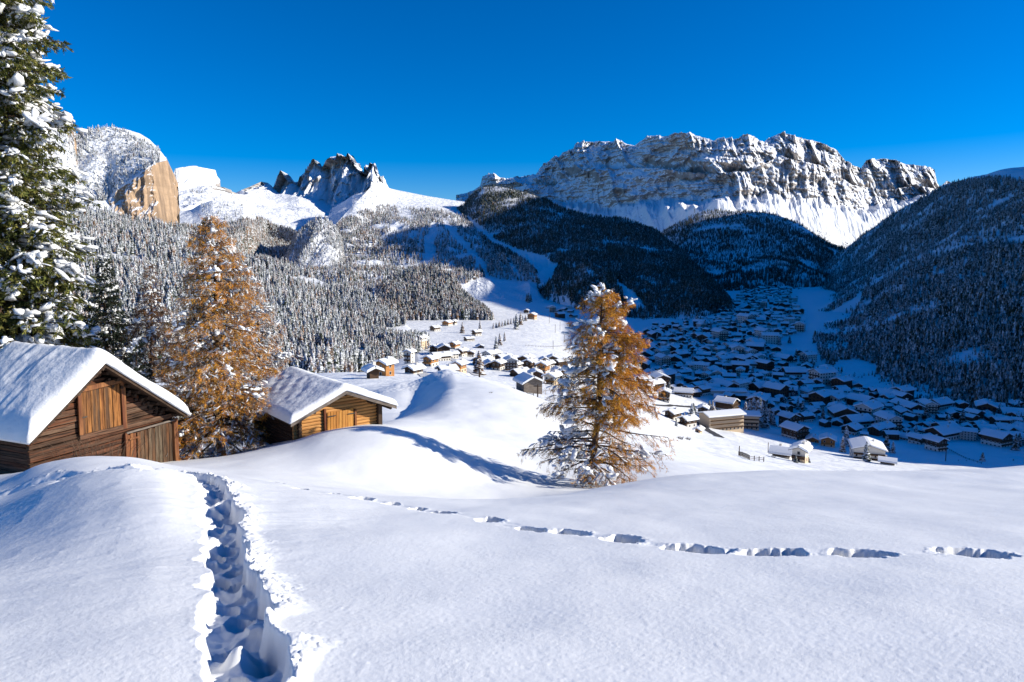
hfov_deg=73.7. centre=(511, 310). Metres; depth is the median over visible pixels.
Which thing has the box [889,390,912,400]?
house
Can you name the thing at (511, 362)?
house
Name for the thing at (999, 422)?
house
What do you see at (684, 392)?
house
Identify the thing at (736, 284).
forest
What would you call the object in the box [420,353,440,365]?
house
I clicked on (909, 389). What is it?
house
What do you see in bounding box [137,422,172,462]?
door
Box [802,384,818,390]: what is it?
house
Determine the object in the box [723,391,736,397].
house
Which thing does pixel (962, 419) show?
tree
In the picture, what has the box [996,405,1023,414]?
house
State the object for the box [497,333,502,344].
tree
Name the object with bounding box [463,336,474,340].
house
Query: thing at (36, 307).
spruce tree
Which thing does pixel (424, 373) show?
road
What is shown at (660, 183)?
mountain
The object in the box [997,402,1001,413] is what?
tree
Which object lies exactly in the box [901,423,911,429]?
house
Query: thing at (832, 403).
house
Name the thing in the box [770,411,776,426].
tree
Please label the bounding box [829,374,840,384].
house
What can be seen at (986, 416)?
house
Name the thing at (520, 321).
tree
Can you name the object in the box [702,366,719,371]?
house
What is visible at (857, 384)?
house
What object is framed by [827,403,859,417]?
house
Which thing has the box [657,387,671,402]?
house
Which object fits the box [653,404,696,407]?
road
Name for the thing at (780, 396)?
house
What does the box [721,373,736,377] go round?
house
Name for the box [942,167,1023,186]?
mountain
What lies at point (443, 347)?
house
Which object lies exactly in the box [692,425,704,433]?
house
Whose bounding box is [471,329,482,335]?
house
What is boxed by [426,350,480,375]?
road
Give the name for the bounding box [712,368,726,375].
house
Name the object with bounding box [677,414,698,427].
house
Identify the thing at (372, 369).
house
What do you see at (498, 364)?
house
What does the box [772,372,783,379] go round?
house
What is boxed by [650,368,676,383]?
house
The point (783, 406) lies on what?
house
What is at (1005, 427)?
house
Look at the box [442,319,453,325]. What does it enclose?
house
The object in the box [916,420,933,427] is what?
house
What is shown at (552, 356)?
house
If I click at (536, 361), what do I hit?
house
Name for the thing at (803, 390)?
house
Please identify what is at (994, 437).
house
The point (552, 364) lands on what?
house
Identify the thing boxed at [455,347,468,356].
house
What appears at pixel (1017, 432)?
house
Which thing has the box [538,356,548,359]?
house
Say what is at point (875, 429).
house
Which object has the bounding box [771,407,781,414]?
house
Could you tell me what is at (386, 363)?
house
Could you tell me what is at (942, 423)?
house
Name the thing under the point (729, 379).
house
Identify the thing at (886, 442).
tree
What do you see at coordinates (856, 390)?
house
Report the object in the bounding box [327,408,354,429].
door
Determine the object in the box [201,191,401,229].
forest
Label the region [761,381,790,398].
house
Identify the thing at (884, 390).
house
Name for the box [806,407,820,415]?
house
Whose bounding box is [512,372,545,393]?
house
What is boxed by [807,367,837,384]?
house
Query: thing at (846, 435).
tree
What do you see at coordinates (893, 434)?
house
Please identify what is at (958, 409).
house
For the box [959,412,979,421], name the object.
house
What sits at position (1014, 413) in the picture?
house
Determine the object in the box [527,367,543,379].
house
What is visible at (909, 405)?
house
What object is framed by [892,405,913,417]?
house
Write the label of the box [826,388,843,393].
house
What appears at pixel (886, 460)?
house
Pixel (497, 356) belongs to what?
house
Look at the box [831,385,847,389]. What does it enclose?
house
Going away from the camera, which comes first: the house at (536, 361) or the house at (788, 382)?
the house at (536, 361)
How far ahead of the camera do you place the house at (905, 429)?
562.82 m
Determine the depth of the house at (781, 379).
761.03 m
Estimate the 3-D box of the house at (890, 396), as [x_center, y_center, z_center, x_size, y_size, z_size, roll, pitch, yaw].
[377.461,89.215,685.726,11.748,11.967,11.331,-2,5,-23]
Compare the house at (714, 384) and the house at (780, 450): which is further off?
the house at (714, 384)
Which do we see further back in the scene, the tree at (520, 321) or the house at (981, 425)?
the tree at (520, 321)
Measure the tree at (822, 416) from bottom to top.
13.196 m
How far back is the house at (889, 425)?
560.84 m
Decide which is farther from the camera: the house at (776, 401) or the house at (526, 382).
the house at (776, 401)
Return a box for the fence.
[738,451,763,461]
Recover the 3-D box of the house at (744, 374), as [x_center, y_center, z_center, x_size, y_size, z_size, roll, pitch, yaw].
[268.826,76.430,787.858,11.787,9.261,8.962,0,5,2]
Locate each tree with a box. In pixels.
[0,0,104,350]
[78,253,142,364]
[114,263,209,457]
[123,337,189,451]
[151,214,281,460]
[156,302,214,446]
[207,276,300,453]
[459,322,464,332]
[472,351,486,374]
[493,337,497,348]
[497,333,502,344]
[513,314,518,329]
[516,282,679,487]
[518,312,522,324]
[688,403,694,413]
[751,396,755,409]
[754,399,764,427]
[760,401,764,418]
[763,406,769,428]
[768,407,771,424]
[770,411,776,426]
[796,398,799,409]
[799,400,804,411]
[820,408,824,418]
[839,436,846,452]
[840,426,849,446]
[862,442,870,461]
[883,435,889,450]
[890,441,895,453]
[922,405,931,420]
[958,409,966,424]
[979,452,985,461]
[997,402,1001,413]
[1010,433,1020,450]
[1018,433,1022,446]
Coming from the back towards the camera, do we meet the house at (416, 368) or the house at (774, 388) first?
the house at (774, 388)
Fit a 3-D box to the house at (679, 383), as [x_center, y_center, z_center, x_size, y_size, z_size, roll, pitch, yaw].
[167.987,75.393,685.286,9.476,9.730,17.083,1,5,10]
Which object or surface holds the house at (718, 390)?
on the valley floor
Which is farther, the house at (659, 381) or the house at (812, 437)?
the house at (659, 381)
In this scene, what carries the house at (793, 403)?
on the valley floor
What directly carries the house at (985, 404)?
on the valley floor
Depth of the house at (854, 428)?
550.23 m
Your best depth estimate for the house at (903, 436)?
539.12 m
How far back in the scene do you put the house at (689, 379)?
719.38 m
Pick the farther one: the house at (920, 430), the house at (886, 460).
the house at (920, 430)
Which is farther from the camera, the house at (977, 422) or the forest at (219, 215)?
the forest at (219, 215)
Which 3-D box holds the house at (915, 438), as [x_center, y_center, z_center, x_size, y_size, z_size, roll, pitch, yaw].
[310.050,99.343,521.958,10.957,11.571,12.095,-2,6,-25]
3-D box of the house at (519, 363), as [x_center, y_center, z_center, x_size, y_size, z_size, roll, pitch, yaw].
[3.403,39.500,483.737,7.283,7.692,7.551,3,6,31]
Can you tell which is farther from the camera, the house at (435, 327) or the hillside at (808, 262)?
the hillside at (808, 262)
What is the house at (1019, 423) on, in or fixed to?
on the valley floor
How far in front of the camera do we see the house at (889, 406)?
651.52 m
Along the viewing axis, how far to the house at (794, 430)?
492.57 m
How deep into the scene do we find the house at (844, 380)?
736.40 m
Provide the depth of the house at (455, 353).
527.59 m
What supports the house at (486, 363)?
on the valley floor
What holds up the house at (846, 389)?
on the valley floor
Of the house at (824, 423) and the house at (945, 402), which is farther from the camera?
the house at (945, 402)
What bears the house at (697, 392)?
on the valley floor
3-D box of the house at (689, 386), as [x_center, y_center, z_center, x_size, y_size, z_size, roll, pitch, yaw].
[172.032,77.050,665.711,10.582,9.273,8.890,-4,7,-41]
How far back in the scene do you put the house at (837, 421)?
582.95 m
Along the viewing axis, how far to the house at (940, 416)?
617.64 m
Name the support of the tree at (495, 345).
on the valley floor
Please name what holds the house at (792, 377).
on the valley floor
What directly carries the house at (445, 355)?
on the valley floor
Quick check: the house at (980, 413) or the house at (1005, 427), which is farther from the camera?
the house at (980, 413)
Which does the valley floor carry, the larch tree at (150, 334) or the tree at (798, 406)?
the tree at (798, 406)
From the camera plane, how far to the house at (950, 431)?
545.41 m
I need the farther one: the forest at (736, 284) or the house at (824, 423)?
the forest at (736, 284)
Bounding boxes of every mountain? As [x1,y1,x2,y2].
[0,111,179,224]
[174,153,464,231]
[456,131,950,247]
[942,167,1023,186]
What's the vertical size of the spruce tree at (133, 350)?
8.648 m
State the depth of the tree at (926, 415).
616.12 m
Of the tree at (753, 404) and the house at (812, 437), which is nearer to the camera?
the house at (812, 437)
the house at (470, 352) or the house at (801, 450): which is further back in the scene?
the house at (470, 352)
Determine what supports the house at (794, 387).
on the valley floor
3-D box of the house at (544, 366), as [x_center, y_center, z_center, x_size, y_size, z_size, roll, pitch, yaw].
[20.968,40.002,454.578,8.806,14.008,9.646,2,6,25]
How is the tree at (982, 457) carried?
on the valley floor
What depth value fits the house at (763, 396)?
621.59 m
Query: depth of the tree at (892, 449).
470.56 m
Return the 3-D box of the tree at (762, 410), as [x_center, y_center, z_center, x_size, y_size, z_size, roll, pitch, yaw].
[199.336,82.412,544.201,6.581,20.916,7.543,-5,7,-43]
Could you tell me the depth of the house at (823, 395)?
658.75 m
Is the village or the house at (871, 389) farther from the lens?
the village
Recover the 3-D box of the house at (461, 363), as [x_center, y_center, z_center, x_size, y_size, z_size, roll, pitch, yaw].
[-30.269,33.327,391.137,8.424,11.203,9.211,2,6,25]
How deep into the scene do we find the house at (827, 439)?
469.46 m
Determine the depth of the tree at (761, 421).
530.66 m
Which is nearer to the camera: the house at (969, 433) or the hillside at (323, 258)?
the house at (969, 433)
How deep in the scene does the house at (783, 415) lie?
546.69 m
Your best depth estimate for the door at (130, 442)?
36.38 m
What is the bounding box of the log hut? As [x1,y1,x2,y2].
[243,366,397,443]
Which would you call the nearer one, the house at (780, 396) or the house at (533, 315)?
the house at (780, 396)
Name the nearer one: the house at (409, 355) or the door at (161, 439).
the door at (161, 439)
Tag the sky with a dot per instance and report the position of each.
(442, 96)
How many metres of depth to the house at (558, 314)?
1257.70 m
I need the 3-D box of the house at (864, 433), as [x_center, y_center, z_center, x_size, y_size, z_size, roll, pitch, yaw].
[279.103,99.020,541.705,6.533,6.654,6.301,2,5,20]
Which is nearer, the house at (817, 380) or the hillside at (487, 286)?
the house at (817, 380)
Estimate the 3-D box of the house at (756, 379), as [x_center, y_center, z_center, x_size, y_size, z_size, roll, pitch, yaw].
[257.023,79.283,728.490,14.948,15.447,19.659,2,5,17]
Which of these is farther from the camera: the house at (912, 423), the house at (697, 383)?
the house at (697, 383)
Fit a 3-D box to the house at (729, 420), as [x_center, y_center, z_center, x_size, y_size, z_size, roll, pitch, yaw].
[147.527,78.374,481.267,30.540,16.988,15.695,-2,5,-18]
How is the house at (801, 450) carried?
on the valley floor
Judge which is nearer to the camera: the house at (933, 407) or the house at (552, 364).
the house at (552, 364)
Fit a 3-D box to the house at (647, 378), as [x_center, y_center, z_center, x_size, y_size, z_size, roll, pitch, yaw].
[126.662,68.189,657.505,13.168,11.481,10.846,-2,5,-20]
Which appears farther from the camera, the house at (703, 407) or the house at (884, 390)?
the house at (884, 390)
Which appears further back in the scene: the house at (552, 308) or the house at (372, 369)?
the house at (552, 308)
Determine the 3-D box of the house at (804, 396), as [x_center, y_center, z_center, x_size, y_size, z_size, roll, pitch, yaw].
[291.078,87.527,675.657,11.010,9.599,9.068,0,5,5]
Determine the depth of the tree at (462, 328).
852.04 m
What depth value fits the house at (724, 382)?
694.67 m
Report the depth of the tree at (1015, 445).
506.21 m
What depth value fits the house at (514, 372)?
420.56 m
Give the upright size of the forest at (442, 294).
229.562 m
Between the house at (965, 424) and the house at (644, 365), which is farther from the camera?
the house at (644, 365)
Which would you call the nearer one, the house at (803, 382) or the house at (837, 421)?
the house at (837, 421)
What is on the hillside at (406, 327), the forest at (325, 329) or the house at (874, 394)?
the forest at (325, 329)
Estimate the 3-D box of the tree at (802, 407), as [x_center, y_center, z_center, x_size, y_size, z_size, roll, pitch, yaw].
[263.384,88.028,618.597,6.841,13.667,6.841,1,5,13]
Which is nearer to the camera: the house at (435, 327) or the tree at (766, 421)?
the tree at (766, 421)
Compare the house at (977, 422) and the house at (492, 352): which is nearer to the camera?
the house at (492, 352)
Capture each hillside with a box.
[67,215,421,359]
[180,182,548,300]
[289,219,342,267]
[464,186,721,319]
[663,210,839,290]
[824,171,1023,399]
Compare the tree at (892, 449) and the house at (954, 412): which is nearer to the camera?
the tree at (892, 449)
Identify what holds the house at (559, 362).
on the valley floor
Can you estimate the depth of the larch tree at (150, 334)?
44.96 m
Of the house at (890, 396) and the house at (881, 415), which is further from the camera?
the house at (890, 396)
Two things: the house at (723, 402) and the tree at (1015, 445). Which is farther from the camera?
the house at (723, 402)
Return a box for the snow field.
[0,375,1023,681]
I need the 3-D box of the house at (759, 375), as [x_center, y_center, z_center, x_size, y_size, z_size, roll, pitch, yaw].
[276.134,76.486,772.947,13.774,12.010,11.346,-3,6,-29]
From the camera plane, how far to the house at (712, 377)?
739.62 m
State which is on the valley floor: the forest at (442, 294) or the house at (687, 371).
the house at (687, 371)
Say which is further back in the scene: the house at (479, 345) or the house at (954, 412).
the house at (479, 345)
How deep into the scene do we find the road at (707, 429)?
449.51 m
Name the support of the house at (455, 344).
on the valley floor
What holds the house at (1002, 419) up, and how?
on the valley floor
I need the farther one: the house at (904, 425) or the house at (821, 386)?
the house at (821, 386)
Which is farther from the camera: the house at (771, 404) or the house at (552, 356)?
the house at (771, 404)
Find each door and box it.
[128,433,135,457]
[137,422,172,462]
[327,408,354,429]
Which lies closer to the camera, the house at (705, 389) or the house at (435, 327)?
the house at (705, 389)
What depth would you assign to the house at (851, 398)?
661.53 m
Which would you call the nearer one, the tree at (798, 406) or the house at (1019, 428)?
the house at (1019, 428)
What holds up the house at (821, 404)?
on the valley floor
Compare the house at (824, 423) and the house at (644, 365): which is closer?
the house at (824, 423)
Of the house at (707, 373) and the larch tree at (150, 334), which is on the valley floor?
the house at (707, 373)
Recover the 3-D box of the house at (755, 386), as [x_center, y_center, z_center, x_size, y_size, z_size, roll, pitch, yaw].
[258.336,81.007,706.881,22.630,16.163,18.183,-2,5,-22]
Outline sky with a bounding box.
[26,0,1023,199]
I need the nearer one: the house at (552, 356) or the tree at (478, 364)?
the tree at (478, 364)
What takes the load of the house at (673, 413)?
on the valley floor
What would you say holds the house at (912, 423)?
on the valley floor
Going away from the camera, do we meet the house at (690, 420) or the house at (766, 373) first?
the house at (690, 420)
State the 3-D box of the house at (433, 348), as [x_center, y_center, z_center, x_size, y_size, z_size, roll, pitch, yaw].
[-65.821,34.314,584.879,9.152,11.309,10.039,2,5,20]
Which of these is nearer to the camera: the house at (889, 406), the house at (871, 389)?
the house at (889, 406)
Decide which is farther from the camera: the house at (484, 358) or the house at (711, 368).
the house at (711, 368)
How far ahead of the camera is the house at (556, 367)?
513.77 m
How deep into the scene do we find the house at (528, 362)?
456.28 m
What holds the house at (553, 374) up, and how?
on the valley floor
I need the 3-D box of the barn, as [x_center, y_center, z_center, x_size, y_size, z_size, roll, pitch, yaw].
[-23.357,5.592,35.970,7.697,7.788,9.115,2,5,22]
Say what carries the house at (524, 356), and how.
on the valley floor
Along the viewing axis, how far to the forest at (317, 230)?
2116.98 m
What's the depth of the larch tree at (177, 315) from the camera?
60.18 m
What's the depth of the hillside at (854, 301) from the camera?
1578.24 m
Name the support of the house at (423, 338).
on the valley floor
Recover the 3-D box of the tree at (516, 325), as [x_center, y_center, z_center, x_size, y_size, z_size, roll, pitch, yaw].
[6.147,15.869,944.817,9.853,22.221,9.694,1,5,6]
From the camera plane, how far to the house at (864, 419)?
584.09 m
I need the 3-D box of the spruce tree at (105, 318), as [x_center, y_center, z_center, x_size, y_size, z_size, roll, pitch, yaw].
[-28.200,3.906,47.495,5.587,15.765,5.424,0,5,0]
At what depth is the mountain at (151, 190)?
1618.13 m
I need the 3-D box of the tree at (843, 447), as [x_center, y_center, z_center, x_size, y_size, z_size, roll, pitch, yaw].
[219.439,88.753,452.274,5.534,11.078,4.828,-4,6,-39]
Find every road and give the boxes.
[412,353,428,376]
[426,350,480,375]
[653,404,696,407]
[687,412,724,437]
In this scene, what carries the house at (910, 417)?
on the valley floor
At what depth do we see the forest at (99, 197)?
1647.57 m
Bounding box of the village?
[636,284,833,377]
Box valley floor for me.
[150,286,1023,470]
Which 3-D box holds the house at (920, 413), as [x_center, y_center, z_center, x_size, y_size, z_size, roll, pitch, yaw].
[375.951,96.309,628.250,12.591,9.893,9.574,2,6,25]
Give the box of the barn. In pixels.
[0,341,191,473]
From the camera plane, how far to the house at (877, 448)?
408.74 m
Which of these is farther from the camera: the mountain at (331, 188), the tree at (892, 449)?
the mountain at (331, 188)
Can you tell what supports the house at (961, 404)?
on the valley floor
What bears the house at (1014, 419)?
on the valley floor
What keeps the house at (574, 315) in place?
on the valley floor
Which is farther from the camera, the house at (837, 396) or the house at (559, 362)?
the house at (837, 396)
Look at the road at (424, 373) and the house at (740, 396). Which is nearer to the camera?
the road at (424, 373)
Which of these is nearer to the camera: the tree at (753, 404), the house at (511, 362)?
the house at (511, 362)
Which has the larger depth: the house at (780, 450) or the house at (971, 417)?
the house at (971, 417)
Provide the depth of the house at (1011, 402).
663.71 m
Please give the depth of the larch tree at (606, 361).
37.66 m
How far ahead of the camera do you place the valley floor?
538.06 m
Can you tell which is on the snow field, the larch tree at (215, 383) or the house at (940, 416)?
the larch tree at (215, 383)
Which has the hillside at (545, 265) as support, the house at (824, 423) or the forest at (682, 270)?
the forest at (682, 270)
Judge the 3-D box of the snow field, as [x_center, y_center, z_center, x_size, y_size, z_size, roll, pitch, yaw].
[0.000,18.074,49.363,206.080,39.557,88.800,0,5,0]
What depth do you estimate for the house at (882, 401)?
662.98 m
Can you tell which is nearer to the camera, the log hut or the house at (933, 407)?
the log hut
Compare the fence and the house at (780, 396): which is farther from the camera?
the house at (780, 396)
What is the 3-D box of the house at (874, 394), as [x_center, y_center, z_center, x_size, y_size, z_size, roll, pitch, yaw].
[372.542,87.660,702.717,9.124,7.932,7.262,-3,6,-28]
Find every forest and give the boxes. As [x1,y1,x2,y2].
[29,199,431,376]
[32,104,160,215]
[180,202,553,296]
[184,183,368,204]
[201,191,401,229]
[284,214,345,268]
[374,261,493,319]
[457,184,732,320]
[661,209,844,290]
[798,174,1023,416]
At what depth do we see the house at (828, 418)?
598.60 m
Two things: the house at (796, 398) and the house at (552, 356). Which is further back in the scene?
the house at (796, 398)
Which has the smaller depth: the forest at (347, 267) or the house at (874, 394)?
the house at (874, 394)
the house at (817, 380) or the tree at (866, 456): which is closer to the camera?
the tree at (866, 456)
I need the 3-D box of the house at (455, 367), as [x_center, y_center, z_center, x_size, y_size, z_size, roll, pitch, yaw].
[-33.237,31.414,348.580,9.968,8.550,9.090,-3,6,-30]
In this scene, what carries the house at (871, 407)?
on the valley floor
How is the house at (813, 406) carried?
on the valley floor
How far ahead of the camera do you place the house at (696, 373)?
773.84 m
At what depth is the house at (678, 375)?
724.90 m
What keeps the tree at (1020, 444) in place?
on the valley floor
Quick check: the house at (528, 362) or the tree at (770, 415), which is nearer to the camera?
the house at (528, 362)
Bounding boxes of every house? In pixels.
[361,361,384,378]
[371,356,398,375]
[401,362,425,373]
[402,348,416,363]
[416,334,428,348]
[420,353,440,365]
[428,343,437,352]
[429,324,441,330]
[429,351,452,360]
[434,363,459,370]
[436,343,450,351]
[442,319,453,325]
[448,340,461,348]
[450,350,459,358]
[450,358,468,372]
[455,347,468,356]
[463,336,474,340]
[467,349,475,356]
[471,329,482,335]
[471,355,494,364]
[475,343,484,347]
[481,349,502,357]
[483,358,492,367]
[489,358,506,370]
[493,353,514,359]
[503,355,517,369]
[508,367,528,376]
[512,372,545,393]
[517,353,535,365]
[517,360,523,367]
[521,357,535,368]
[527,312,536,319]
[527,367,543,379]
[533,360,542,367]
[535,360,551,373]
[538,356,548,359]
[541,370,562,385]
[546,353,558,363]
[549,305,555,312]
[549,359,555,367]
[550,365,560,369]
[554,311,565,317]
[554,358,568,366]
[569,313,577,317]
[635,375,651,382]
[637,358,651,371]
[646,378,665,391]
[649,371,670,386]
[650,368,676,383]
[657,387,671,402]
[662,407,683,421]
[673,386,693,398]
[674,379,684,386]
[675,373,682,379]
[676,369,693,375]
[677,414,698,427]
[682,384,694,387]
[685,376,699,382]
[688,381,703,385]
[692,384,711,395]
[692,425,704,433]
[693,389,701,396]
[694,371,703,377]
[696,403,709,413]
[696,408,746,432]
[700,370,712,379]
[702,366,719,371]
[704,375,722,381]
[705,382,720,386]
[710,378,739,387]
[710,387,747,395]
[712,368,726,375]
[713,395,739,409]
[720,378,741,380]
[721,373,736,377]
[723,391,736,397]
[731,378,749,390]
[735,392,748,399]
[739,372,750,377]
[742,409,761,430]
[746,377,759,381]
[746,391,769,404]
[748,372,763,379]
[748,381,771,392]
[760,370,771,376]
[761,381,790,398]
[767,400,775,408]
[768,397,779,404]
[768,443,791,459]
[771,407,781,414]
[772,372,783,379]
[774,394,786,401]
[776,410,800,426]
[778,403,793,411]
[779,377,788,383]
[779,420,810,439]
[780,383,798,396]
[783,380,797,385]
[787,397,804,400]
[788,400,801,407]
[788,441,812,462]
[789,375,799,379]
[796,379,814,386]
[796,411,814,421]
[799,387,813,393]
[800,393,807,401]
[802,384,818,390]
[804,405,820,408]
[805,433,820,442]
[806,389,832,406]
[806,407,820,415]
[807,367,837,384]
[808,401,824,408]
[812,377,822,383]
[817,384,825,389]
[817,413,832,421]
[818,418,831,426]
[819,432,836,447]
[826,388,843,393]
[826,401,839,413]
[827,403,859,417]
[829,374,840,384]
[829,375,854,388]
[830,392,846,401]
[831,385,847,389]
[831,417,843,425]
[836,386,851,392]
[839,413,873,427]
[839,422,863,434]
[846,392,876,405]
[847,436,887,460]
[852,381,863,388]
[852,388,865,393]
[852,399,884,417]
[859,430,868,435]
[866,424,885,435]
[867,386,880,392]
[869,391,877,397]
[871,421,896,429]
[872,410,903,431]
[874,387,898,397]
[876,398,885,403]
[878,455,897,465]
[879,393,896,399]
[882,429,900,439]
[883,402,894,409]
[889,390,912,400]
[889,397,925,413]
[890,385,916,399]
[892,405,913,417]
[899,431,907,439]
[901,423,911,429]
[902,427,911,432]
[903,412,919,421]
[905,431,924,444]
[908,421,917,427]
[912,409,923,417]
[912,425,927,433]
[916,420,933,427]
[917,398,939,414]
[922,423,961,439]
[922,433,949,451]
[929,420,959,426]
[931,396,954,410]
[935,413,949,419]
[944,408,960,417]
[949,406,962,412]
[955,399,968,408]
[956,426,977,440]
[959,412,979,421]
[961,422,972,426]
[964,407,985,419]
[968,420,987,426]
[973,422,998,429]
[974,398,998,413]
[978,428,1014,446]
[984,413,994,420]
[989,415,1011,424]
[994,421,1008,425]
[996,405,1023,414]
[997,424,1017,430]
[998,428,1023,442]
[1004,410,1023,417]
[1007,424,1023,432]
[1008,399,1022,407]
[1008,416,1022,423]
[1012,421,1023,425]
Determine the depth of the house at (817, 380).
746.42 m
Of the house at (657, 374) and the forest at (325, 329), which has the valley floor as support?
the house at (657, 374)
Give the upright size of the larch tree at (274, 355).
14.373 m
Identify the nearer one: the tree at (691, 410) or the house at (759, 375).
the tree at (691, 410)
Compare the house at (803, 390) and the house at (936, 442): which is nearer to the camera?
the house at (936, 442)
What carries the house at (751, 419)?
on the valley floor
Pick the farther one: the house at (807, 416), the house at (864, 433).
the house at (807, 416)
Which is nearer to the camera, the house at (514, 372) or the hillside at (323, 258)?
the house at (514, 372)
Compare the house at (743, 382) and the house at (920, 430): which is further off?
the house at (743, 382)

